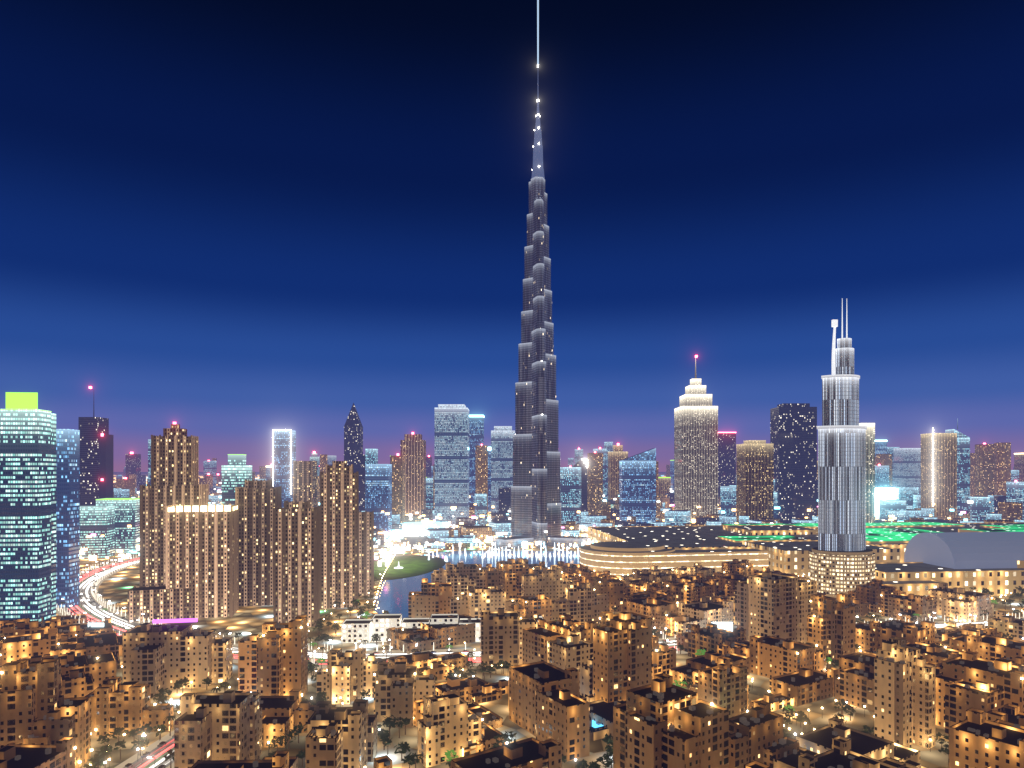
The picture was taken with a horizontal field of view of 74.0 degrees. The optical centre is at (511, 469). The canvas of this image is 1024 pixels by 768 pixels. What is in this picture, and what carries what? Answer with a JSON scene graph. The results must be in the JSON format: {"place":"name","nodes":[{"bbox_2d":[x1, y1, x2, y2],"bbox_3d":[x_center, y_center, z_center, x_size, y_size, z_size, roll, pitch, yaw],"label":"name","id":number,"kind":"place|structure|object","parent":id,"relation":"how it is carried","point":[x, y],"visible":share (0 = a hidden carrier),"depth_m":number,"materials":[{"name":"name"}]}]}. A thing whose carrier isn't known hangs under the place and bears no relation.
{"place":"outdoors","nodes":[
{"label":"outdoors","id":0,"kind":"place"},
{"bbox_2d":[130,737,173,767],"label":"road","id":1,"kind":"structure","parent":0,"point":[158,753],"depth_m":305.34,"materials":[{"name":"asphalt"}]},
{"bbox_2d":[115,690,237,767],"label":"road","id":2,"kind":"structure","parent":0,"point":[137,756],"depth_m":314.79,"materials":[{"name":"asphalt"}]},
{"bbox_2d":[166,657,315,767],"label":"pavement","id":3,"kind":"structure","parent":0,"point":[312,659],"depth_m":461.09,"materials":[{"name":"concrete"}]},
{"bbox_2d":[56,556,687,668],"bbox_3d":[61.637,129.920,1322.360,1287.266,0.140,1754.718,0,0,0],"label":"boulevard pavement","id":4,"kind":"structure","parent":0,"point":[319,667],"depth_m":611.06,"materials":[{"name":"brown"}]},
{"bbox_2d":[374,555,445,580],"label":"lawn ground","id":5,"kind":"structure","parent":0,"point":[414,565],"depth_m":914.31,"materials":[{"name":"plant"}]},
{"bbox_2d":[434,404,468,524],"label":"tower","id":6,"kind":"structure","parent":0,"point":[451,455],"depth_m":1600.00,"materials":[{"name":"blue glass"}]},
{"bbox_2d":[374,551,579,618],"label":"lake water","id":7,"kind":"structure","parent":0,"point":[392,598],"depth_m":945.24,"materials":[{"name":"blue liquid"}]},
{"bbox_2d":[428,542,578,560],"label":"lake fountain jets","id":8,"kind":"object","parent":7,"relation":"on","point":[488,554],"visible":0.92,"depth_m":1018.49,"materials":[{"name":"white"}]},
{"bbox_2d":[0,472,1023,767],"bbox_3d":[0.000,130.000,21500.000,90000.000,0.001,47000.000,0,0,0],"label":"ground","id":9,"kind":"structure","parent":0,"point":[246,620],"depth_m":416.00,"materials":[{"name":"concrete"}]},
{"bbox_2d":[0,409,50,620],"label":"skyscraper","id":10,"kind":"structure","parent":9,"relation":"on","point":[25,513],"depth_m":560.84,"materials":[{"name":"glass"}]},
{"bbox_2d":[51,413,55,615],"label":"tower glass","id":11,"kind":"object","parent":9,"relation":"on","point":[53,514],"visible":0.21,"depth_m":595.92,"materials":[{"name":"glass"}]},
{"bbox_2d":[0,614,112,644],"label":"old town block","id":12,"kind":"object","parent":9,"relation":"on","point":[67,632],"visible":0.54,"depth_m":516.36,"materials":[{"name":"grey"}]},
{"bbox_2d":[0,628,122,697],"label":"old town block","id":13,"kind":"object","parent":9,"relation":"on","point":[85,671],"visible":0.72,"depth_m":453.93,"materials":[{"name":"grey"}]},
{"bbox_2d":[56,429,79,607],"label":"skyscraper","id":14,"kind":"structure","parent":9,"relation":"on","point":[68,516],"depth_m":640.47,"materials":[{"name":"glass"}]},
{"bbox_2d":[78,401,112,505],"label":"skyscraper","id":15,"kind":"structure","parent":9,"relation":"on","point":[96,457],"depth_m":1300.00,"materials":[{"name":"black glass"}]},
{"bbox_2d":[80,506,114,558],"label":"office building","id":16,"kind":"structure","parent":9,"relation":"on","point":[98,521],"depth_m":1003.29,"materials":[{"name":"glass"}]},
{"bbox_2d":[96,498,139,552],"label":"office building","id":17,"kind":"structure","parent":9,"relation":"on","point":[127,512],"depth_m":1063.47,"materials":[{"name":"glass"}]},
{"bbox_2d":[125,454,140,491],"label":"tower","id":18,"kind":"structure","parent":9,"relation":"on","point":[132,463],"depth_m":3421.28,"materials":[{"name":"purple glass"}]},
{"bbox_2d":[128,585,188,621],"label":"tower podium","id":19,"kind":"object","parent":9,"relation":"on","point":[162,601],"visible":0.66,"depth_m":587.77,"materials":[{"name":"concrete"}]},
{"bbox_2d":[140,424,208,585],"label":"beige tower","id":20,"kind":"structure","parent":19,"relation":"on","point":[174,464],"depth_m":642.47,"materials":[{"name":"concrete"}]},
{"bbox_2d":[153,618,197,622],"bbox_3d":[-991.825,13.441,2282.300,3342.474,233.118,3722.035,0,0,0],"label":"pink purple lights","id":21,"kind":"object","parent":9,"relation":"on","point":[175,620],"visible":0.2,"depth_m":423.28,"materials":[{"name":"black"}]},
{"bbox_2d":[166,504,238,618],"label":"beige tower","id":22,"kind":"structure","parent":9,"relation":"on","point":[202,556],"depth_m":597.19,"materials":[{"name":"concrete"}]},
{"bbox_2d":[168,453,1023,511],"bbox_3d":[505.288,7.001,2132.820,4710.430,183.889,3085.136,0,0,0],"label":"roof lights","id":23,"kind":"object","parent":22,"relation":"attached to","point":[203,508],"visible":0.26,"depth_m":597.27,"materials":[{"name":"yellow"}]},
{"bbox_2d":[205,461,216,487],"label":"tower","id":24,"kind":"structure","parent":9,"relation":"on","point":[211,467],"depth_m":4033.69,"materials":[{"name":"glass"}]},
{"bbox_2d":[222,454,251,504],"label":"skyscraper","id":25,"kind":"structure","parent":9,"relation":"on","point":[236,471],"depth_m":900.13,"materials":[{"name":"glass"}]},
{"bbox_2d":[235,479,281,606],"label":"beige tower","id":26,"kind":"structure","parent":9,"relation":"on","point":[257,501],"depth_m":650.25,"materials":[{"name":"concrete"}]},
{"bbox_2d":[266,467,272,476],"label":"tower","id":27,"kind":"structure","parent":9,"relation":"on","point":[268,471],"depth_m":3564.35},
{"bbox_2d":[273,430,295,507],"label":"framed tower","id":28,"kind":"structure","parent":9,"relation":"on","point":[284,449],"depth_m":1500.00,"materials":[{"name":"blue glass"}]},
{"bbox_2d":[0,661,589,767],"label":"old town block","id":29,"kind":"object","parent":9,"relation":"on","point":[548,708],"visible":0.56,"depth_m":309.73,"materials":[{"name":"grey"}]},
{"bbox_2d":[273,500,319,626],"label":"beige tower","id":30,"kind":"structure","parent":9,"relation":"on","point":[296,558],"depth_m":560.44,"materials":[{"name":"concrete"}]},
{"bbox_2d":[293,461,316,506],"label":"tower","id":31,"kind":"structure","parent":9,"relation":"on","point":[304,481],"depth_m":1100.00,"materials":[{"name":"concrete"}]},
{"bbox_2d":[310,453,318,475],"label":"tower","id":32,"kind":"structure","parent":9,"relation":"on","point":[314,457],"depth_m":3357.79,"materials":[{"name":"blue glass"}]},
{"bbox_2d":[319,455,335,474],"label":"tower","id":33,"kind":"structure","parent":9,"relation":"on","point":[330,458],"depth_m":3868.00,"materials":[{"name":"blue glass"}]},
{"bbox_2d":[320,461,358,608],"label":"beige tower","id":34,"kind":"structure","parent":9,"relation":"on","point":[339,529],"depth_m":640.36,"materials":[{"name":"concrete"}]},
{"bbox_2d":[344,403,362,464],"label":"pointed tower","id":35,"kind":"structure","parent":9,"relation":"on","point":[353,435],"depth_m":1900.00,"materials":[{"name":"blue glass"}]},
{"bbox_2d":[359,511,373,595],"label":"beige tower","id":36,"kind":"structure","parent":9,"relation":"on","point":[366,550],"depth_m":701.11,"materials":[{"name":"concrete"}]},
{"bbox_2d":[365,464,391,532],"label":"skyscraper","id":37,"kind":"structure","parent":9,"relation":"on","point":[378,488],"depth_m":1300.00,"materials":[{"name":"glass"}]},
{"bbox_2d":[0,565,798,767],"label":"apartment buildings","id":38,"kind":"structure","parent":9,"relation":"on","point":[37,707],"depth_m":310.30,"materials":[{"name":"grey"}]},
{"bbox_2d":[400,434,425,515],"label":"tower","id":39,"kind":"structure","parent":9,"relation":"on","point":[413,449],"depth_m":1800.00,"materials":[{"name":"concrete"}]},
{"bbox_2d":[384,522,450,539],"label":"floodlit site","id":40,"kind":"object","parent":9,"relation":"on","point":[407,527],"visible":0.31,"depth_m":1430.97,"materials":[{"name":"white"}]},
{"bbox_2d":[387,614,479,653],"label":"old town block","id":41,"kind":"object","parent":9,"relation":"on","point":[438,635],"visible":0.89,"depth_m":500.66,"materials":[{"name":"grey"}]},
{"bbox_2d":[341,614,543,642],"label":"building","id":42,"kind":"structure","parent":9,"relation":"on","point":[354,630],"depth_m":514.26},
{"bbox_2d":[85,562,816,767],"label":"apartment buildings","id":43,"kind":"structure","parent":9,"relation":"on","point":[661,720],"depth_m":359.56,"materials":[{"name":"grey"}]},
{"bbox_2d":[469,417,483,502],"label":"blue tower","id":44,"kind":"structure","parent":9,"relation":"on","point":[476,431],"depth_m":2200.00,"materials":[{"name":"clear glass"}]},
{"bbox_2d":[469,415,895,516],"bbox_3d":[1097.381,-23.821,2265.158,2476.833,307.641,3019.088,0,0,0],"label":"cyan lights","id":45,"kind":"object","parent":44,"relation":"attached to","point":[885,493],"visible":0.2,"depth_m":1890.00,"materials":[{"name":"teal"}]},
{"bbox_2d":[488,450,490,511],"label":"skyscraper","id":46,"kind":"structure","parent":9,"relation":"on","point":[489,480],"depth_m":2100.00,"materials":[{"name":"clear glass"}]},
{"bbox_2d":[387,614,597,703],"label":"old town block","id":47,"kind":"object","parent":9,"relation":"on","point":[477,690],"visible":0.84,"depth_m":423.32,"materials":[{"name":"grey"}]},
{"bbox_2d":[491,426,514,512],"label":"tower","id":48,"kind":"structure","parent":9,"relation":"on","point":[501,456],"depth_m":1900.00,"materials":[{"name":"blue glass"}]},
{"bbox_2d":[477,561,544,568],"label":"old town block","id":49,"kind":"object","parent":9,"relation":"on","point":[541,563],"visible":0.12,"depth_m":779.32,"materials":[{"name":"grey"}]},
{"bbox_2d":[80,476,972,565],"bbox_3d":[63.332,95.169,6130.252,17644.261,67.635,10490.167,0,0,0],"label":"white city lights","id":50,"kind":"object","parent":9,"relation":"on","point":[375,546],"visible":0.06,"depth_m":1115.59,"materials":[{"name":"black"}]},
{"bbox_2d":[91,476,965,559],"bbox_3d":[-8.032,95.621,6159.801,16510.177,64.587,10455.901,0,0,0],"label":"pink city lights","id":51,"kind":"object","parent":9,"relation":"on","point":[472,517],"visible":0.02,"depth_m":1187.95,"materials":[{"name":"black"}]},
{"bbox_2d":[59,556,1011,767],"bbox_3d":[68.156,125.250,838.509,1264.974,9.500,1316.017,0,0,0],"label":"street lamp poles","id":52,"kind":"object","parent":9,"relation":"on","point":[416,652],"visible":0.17,"depth_m":484.25,"materials":[{"name":"grey"}]},
{"bbox_2d":[81,558,1023,762],"bbox_3d":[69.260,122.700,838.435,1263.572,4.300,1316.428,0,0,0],"label":"white streetlamp heads","id":53,"kind":"object","parent":52,"relation":"on","point":[391,647],"visible":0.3,"depth_m":468.43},
{"bbox_2d":[106,547,1023,767],"bbox_3d":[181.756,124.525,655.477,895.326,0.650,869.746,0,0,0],"label":"street lamp heads","id":54,"kind":"object","parent":52,"relation":"attached to","point":[501,665],"visible":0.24,"depth_m":403.30,"materials":[{"name":"yellow"}]},
{"bbox_2d":[468,695,608,740],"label":"swimming pools","id":55,"kind":"structure","parent":9,"relation":"on","point":[598,734],"depth_m":329.31,"materials":[{"name":"liquid"}]},
{"bbox_2d":[592,720,602,727],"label":"pool water","id":56,"kind":"structure","parent":55,"relation":"on","point":[594,725],"depth_m":335.02,"materials":[{"name":"teal liquid"}]},
{"bbox_2d":[492,177,587,549],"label":"skyscraper","id":57,"kind":"structure","parent":9,"relation":"on","point":[535,504],"depth_m":1170.58,"materials":[{"name":"metal"}]},
{"bbox_2d":[537,18,538,65],"bbox_3d":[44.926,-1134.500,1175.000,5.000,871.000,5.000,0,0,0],"label":"spire","id":58,"kind":"structure","parent":57,"relation":"on","point":[537,41],"depth_m":1174.00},
{"bbox_2d":[531,93,544,178],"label":"spire","id":59,"kind":"structure","parent":57,"relation":"on","point":[537,171],"depth_m":1168.91,"materials":[{"name":"metal"}]},
{"bbox_2d":[115,475,967,557],"bbox_3d":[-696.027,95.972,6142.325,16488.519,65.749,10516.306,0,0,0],"label":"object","id":60,"kind":"object","parent":9,"relation":"on","point":[488,519],"visible":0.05,"depth_m":1241.34,"materials":[{"name":"teal"}]},
{"bbox_2d":[65,596,1023,767],"bbox_3d":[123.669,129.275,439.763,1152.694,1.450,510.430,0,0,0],"label":"parked cars","id":61,"kind":"object","parent":9,"relation":"on","point":[145,754],"visible":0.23,"depth_m":479.86,"materials":[{"name":"white paint"}]},
{"bbox_2d":[74,558,1020,767],"bbox_3d":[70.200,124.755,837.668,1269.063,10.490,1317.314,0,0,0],"label":"trees trunks and limbs","id":62,"kind":"object","parent":9,"relation":"on","point":[386,658],"visible":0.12,"depth_m":402.10,"materials":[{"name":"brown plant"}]},
{"bbox_2d":[60,552,1023,767],"bbox_3d":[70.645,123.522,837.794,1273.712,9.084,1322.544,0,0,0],"label":"trees","id":63,"kind":"object","parent":62,"relation":"attached to","point":[98,758],"visible":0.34,"depth_m":342.88,"materials":[{"name":"plant"}]},
{"bbox_2d":[102,556,997,760],"bbox_3d":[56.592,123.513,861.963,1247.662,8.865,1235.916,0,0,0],"label":"trees","id":64,"kind":"object","parent":62,"relation":"on","point":[448,752],"visible":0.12,"depth_m":440.03,"materials":[{"name":"plant"}]},
{"bbox_2d":[113,442,1022,548],"bbox_3d":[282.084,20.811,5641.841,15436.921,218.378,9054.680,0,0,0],"label":"city blocks","id":65,"kind":"structure","parent":9,"relation":"on","point":[992,469],"depth_m":1681.90,"materials":[{"name":"concrete"}]},
{"bbox_2d":[89,355,1016,481],"bbox_3d":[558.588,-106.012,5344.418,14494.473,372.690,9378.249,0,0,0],"label":"red aviation lights","id":66,"kind":"object","parent":65,"relation":"on","point":[90,387],"visible":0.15,"depth_m":2272.66,"materials":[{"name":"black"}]},
{"bbox_2d":[113,439,1023,548],"bbox_3d":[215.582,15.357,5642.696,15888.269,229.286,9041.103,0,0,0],"label":"city blocks","id":67,"kind":"structure","parent":9,"relation":"on","point":[981,508],"depth_m":1579.25,"materials":[{"name":"glass"}]},
{"bbox_2d":[141,455,1005,548],"bbox_3d":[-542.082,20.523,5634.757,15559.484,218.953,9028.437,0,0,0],"label":"city blocks","id":68,"kind":"structure","parent":9,"relation":"on","point":[357,462],"depth_m":1657.62,"materials":[{"name":"blue glass"}]},
{"bbox_2d":[573,459,587,510],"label":"building","id":69,"kind":"structure","parent":9,"relation":"on","point":[584,485],"depth_m":1700.00,"materials":[{"name":"white glass"}]},
{"bbox_2d":[394,459,587,535],"bbox_3d":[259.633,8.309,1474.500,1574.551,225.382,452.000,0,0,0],"label":"white lights","id":70,"kind":"object","parent":69,"relation":"attached to","point":[586,461],"visible":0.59,"depth_m":1698.50,"materials":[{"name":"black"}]},
{"bbox_2d":[608,445,627,503],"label":"building","id":71,"kind":"structure","parent":9,"relation":"on","point":[616,455],"depth_m":2200.00,"materials":[{"name":"concrete"}]},
{"bbox_2d":[306,558,935,767],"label":"apartment buildings","id":72,"kind":"structure","parent":9,"relation":"on","point":[904,699],"depth_m":318.94,"materials":[{"name":"grey"}]},
{"bbox_2d":[0,565,1022,762],"bbox_3d":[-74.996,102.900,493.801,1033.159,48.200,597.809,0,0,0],"label":"old town lanterns","id":73,"kind":"object","parent":72,"relation":"attached to","point":[415,673],"visible":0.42,"depth_m":389.08,"materials":[{"name":"yellow"}]},
{"bbox_2d":[619,448,655,522],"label":"slanted tower","id":74,"kind":"structure","parent":9,"relation":"on","point":[637,485],"depth_m":1500.00,"materials":[{"name":"blue glass"}]},
{"bbox_2d":[658,478,670,496],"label":"tower","id":75,"kind":"structure","parent":9,"relation":"on","point":[664,485],"depth_m":2587.43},
{"bbox_2d":[0,392,671,499],"bbox_3d":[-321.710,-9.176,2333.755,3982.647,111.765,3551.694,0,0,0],"label":"green lights","id":76,"kind":"object","parent":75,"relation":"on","point":[21,400],"visible":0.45,"depth_m":569.75,"materials":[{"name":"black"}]},
{"bbox_2d":[670,460,673,490],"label":"tower","id":77,"kind":"structure","parent":9,"relation":"on","point":[672,472],"depth_m":3537.52,"materials":[{"name":"blue glass"}]},
{"bbox_2d":[621,596,732,635],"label":"old town block","id":78,"kind":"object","parent":9,"relation":"on","point":[704,612],"visible":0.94,"depth_m":551.75,"materials":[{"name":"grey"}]},
{"bbox_2d":[557,559,805,588],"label":"old town block","id":79,"kind":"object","parent":9,"relation":"on","point":[654,573],"visible":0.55,"depth_m":738.74,"materials":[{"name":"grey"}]},
{"bbox_2d":[674,358,717,521],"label":"stepped tower","id":80,"kind":"structure","parent":9,"relation":"on","point":[695,448],"depth_m":1700.00,"materials":[{"name":"concrete"}]},
{"bbox_2d":[567,571,825,624],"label":"old town block","id":81,"kind":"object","parent":9,"relation":"on","point":[686,589],"visible":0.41,"depth_m":647.80,"materials":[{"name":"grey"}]},
{"bbox_2d":[718,433,735,506],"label":"tower","id":82,"kind":"structure","parent":9,"relation":"on","point":[726,459],"depth_m":2400.00,"materials":[{"name":"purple glass"}]},
{"bbox_2d":[736,440,772,523],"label":"gold tower","id":83,"kind":"structure","parent":9,"relation":"on","point":[754,479],"depth_m":1500.00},
{"bbox_2d":[744,760,770,767],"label":"old town block","id":84,"kind":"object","parent":9,"relation":"on","point":[755,764],"visible":1,"depth_m":227.51,"materials":[{"name":"grey"}]},
{"bbox_2d":[770,403,816,522],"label":"dark tower","id":85,"kind":"structure","parent":9,"relation":"on","point":[793,433],"depth_m":1500.00,"materials":[{"name":"blue glass"}]},
{"bbox_2d":[580,522,1023,597],"bbox_3d":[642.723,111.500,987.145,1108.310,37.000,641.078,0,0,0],"label":"shopping mall","id":86,"kind":"structure","parent":9,"relation":"on","point":[626,550],"depth_m":855.12,"materials":[{"name":"grey"}]},
{"bbox_2d":[904,532,1023,568],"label":"domed roof","id":87,"kind":"structure","parent":86,"relation":"on","point":[971,550],"depth_m":737.84,"materials":[{"name":"silver metal"}]},
{"bbox_2d":[582,650,1023,767],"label":"old town block","id":88,"kind":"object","parent":9,"relation":"on","point":[980,710],"visible":0.81,"depth_m":302.53,"materials":[{"name":"grey"}]},
{"bbox_2d":[652,619,959,711],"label":"old town block","id":89,"kind":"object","parent":9,"relation":"on","point":[804,675],"visible":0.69,"depth_m":421.72,"materials":[{"name":"grey"}]},
{"bbox_2d":[817,338,866,550],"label":"skyscraper","id":90,"kind":"structure","parent":9,"relation":"on","point":[841,479],"depth_m":673.38,"materials":[{"name":"metal"}]},
{"bbox_2d":[831,298,847,374],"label":"masts","id":91,"kind":"object","parent":90,"relation":"on","point":[834,323],"visible":0.75,"depth_m":683.13},
{"bbox_2d":[810,547,874,597],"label":"tower podium","id":92,"kind":"object","parent":9,"relation":"on","point":[833,573],"visible":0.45,"depth_m":662.36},
{"bbox_2d":[859,423,874,522],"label":"pale tower","id":93,"kind":"structure","parent":9,"relation":"on","point":[870,474],"depth_m":1300.00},
{"bbox_2d":[875,441,886,456],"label":"tower","id":94,"kind":"structure","parent":9,"relation":"on","point":[880,447],"depth_m":2500.00,"materials":[{"name":"blue glass"}]},
{"bbox_2d":[887,447,898,487],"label":"tower","id":95,"kind":"structure","parent":9,"relation":"on","point":[889,450],"depth_m":2700.00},
{"bbox_2d":[893,448,920,494],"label":"tower","id":96,"kind":"structure","parent":9,"relation":"on","point":[906,467],"depth_m":2500.00,"materials":[{"name":"blue glass"}]},
{"bbox_2d":[851,583,993,623],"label":"old town block","id":97,"kind":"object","parent":9,"relation":"on","point":[943,599],"visible":0.76,"depth_m":593.48,"materials":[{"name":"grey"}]},
{"bbox_2d":[921,433,956,517],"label":"tower","id":98,"kind":"structure","parent":9,"relation":"on","point":[939,470],"depth_m":1700.00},
{"bbox_2d":[945,419,969,510],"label":"tower","id":99,"kind":"structure","parent":9,"relation":"on","point":[963,469],"depth_m":1750.00,"materials":[{"name":"glass"}]},
{"bbox_2d":[935,610,1023,641],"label":"old town block","id":100,"kind":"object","parent":9,"relation":"on","point":[1002,621],"visible":0.54,"depth_m":520.84,"materials":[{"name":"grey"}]},
{"bbox_2d":[936,625,1023,666],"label":"old town block","id":101,"kind":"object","parent":9,"relation":"on","point":[990,643],"visible":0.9,"depth_m":433.62,"materials":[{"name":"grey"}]},
{"bbox_2d":[1011,470,1018,481],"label":"tower","id":102,"kind":"structure","parent":9,"relation":"on","point":[1014,475],"depth_m":2300.00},
{"bbox_2d":[1014,454,1023,481],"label":"tower","id":103,"kind":"structure","parent":9,"relation":"on","point":[1019,462],"depth_m":3403.92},
{"bbox_2d":[0,0,1023,471],"label":"sky","id":104,"kind":"structure","parent":0,"point":[233,223],"materials":[{"name":"blue"}]},
{"bbox_2d":[80,475,950,562],"bbox_3d":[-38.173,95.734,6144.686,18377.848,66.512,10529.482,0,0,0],"label":"street lights","id":105,"kind":"object","parent":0,"point":[92,557],"visible":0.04,"depth_m":1135.63,"materials":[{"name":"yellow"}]},
{"bbox_2d":[62,557,987,664],"bbox_3d":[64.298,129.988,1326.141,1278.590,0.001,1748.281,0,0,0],"label":"boulevard road","id":106,"kind":"structure","parent":0,"point":[97,614],"depth_m":603.36,"materials":[{"name":"asphalt"}]},
{"bbox_2d":[58,553,1023,663],"bbox_3d":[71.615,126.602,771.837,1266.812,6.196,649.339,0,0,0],"label":"street lights","id":107,"kind":"object","parent":106,"relation":"on","point":[119,568],"visible":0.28,"depth_m":598.17,"materials":[{"name":"yellow"}]},
{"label":"hoarding posts","id":108,"kind":"object","parent":106,"relation":"on","visible":0},
{"bbox_2d":[88,622,732,630],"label":"hoarding panels","id":109,"kind":"object","parent":108,"relation":"on","point":[727,625],"visible":0.44,"depth_m":513.70,"materials":[{"name":"white"}]},
{"bbox_2d":[90,562,1023,652],"bbox_3d":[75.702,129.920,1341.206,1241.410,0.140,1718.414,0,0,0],"label":"boulevard pavement","id":110,"kind":"structure","parent":0,"point":[101,603],"depth_m":579.00,"materials":[{"name":"brown"}]},
{"bbox_2d":[970,453,974,495],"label":"tower","id":111,"kind":"structure","parent":0,"point":[972,474],"depth_m":2400.00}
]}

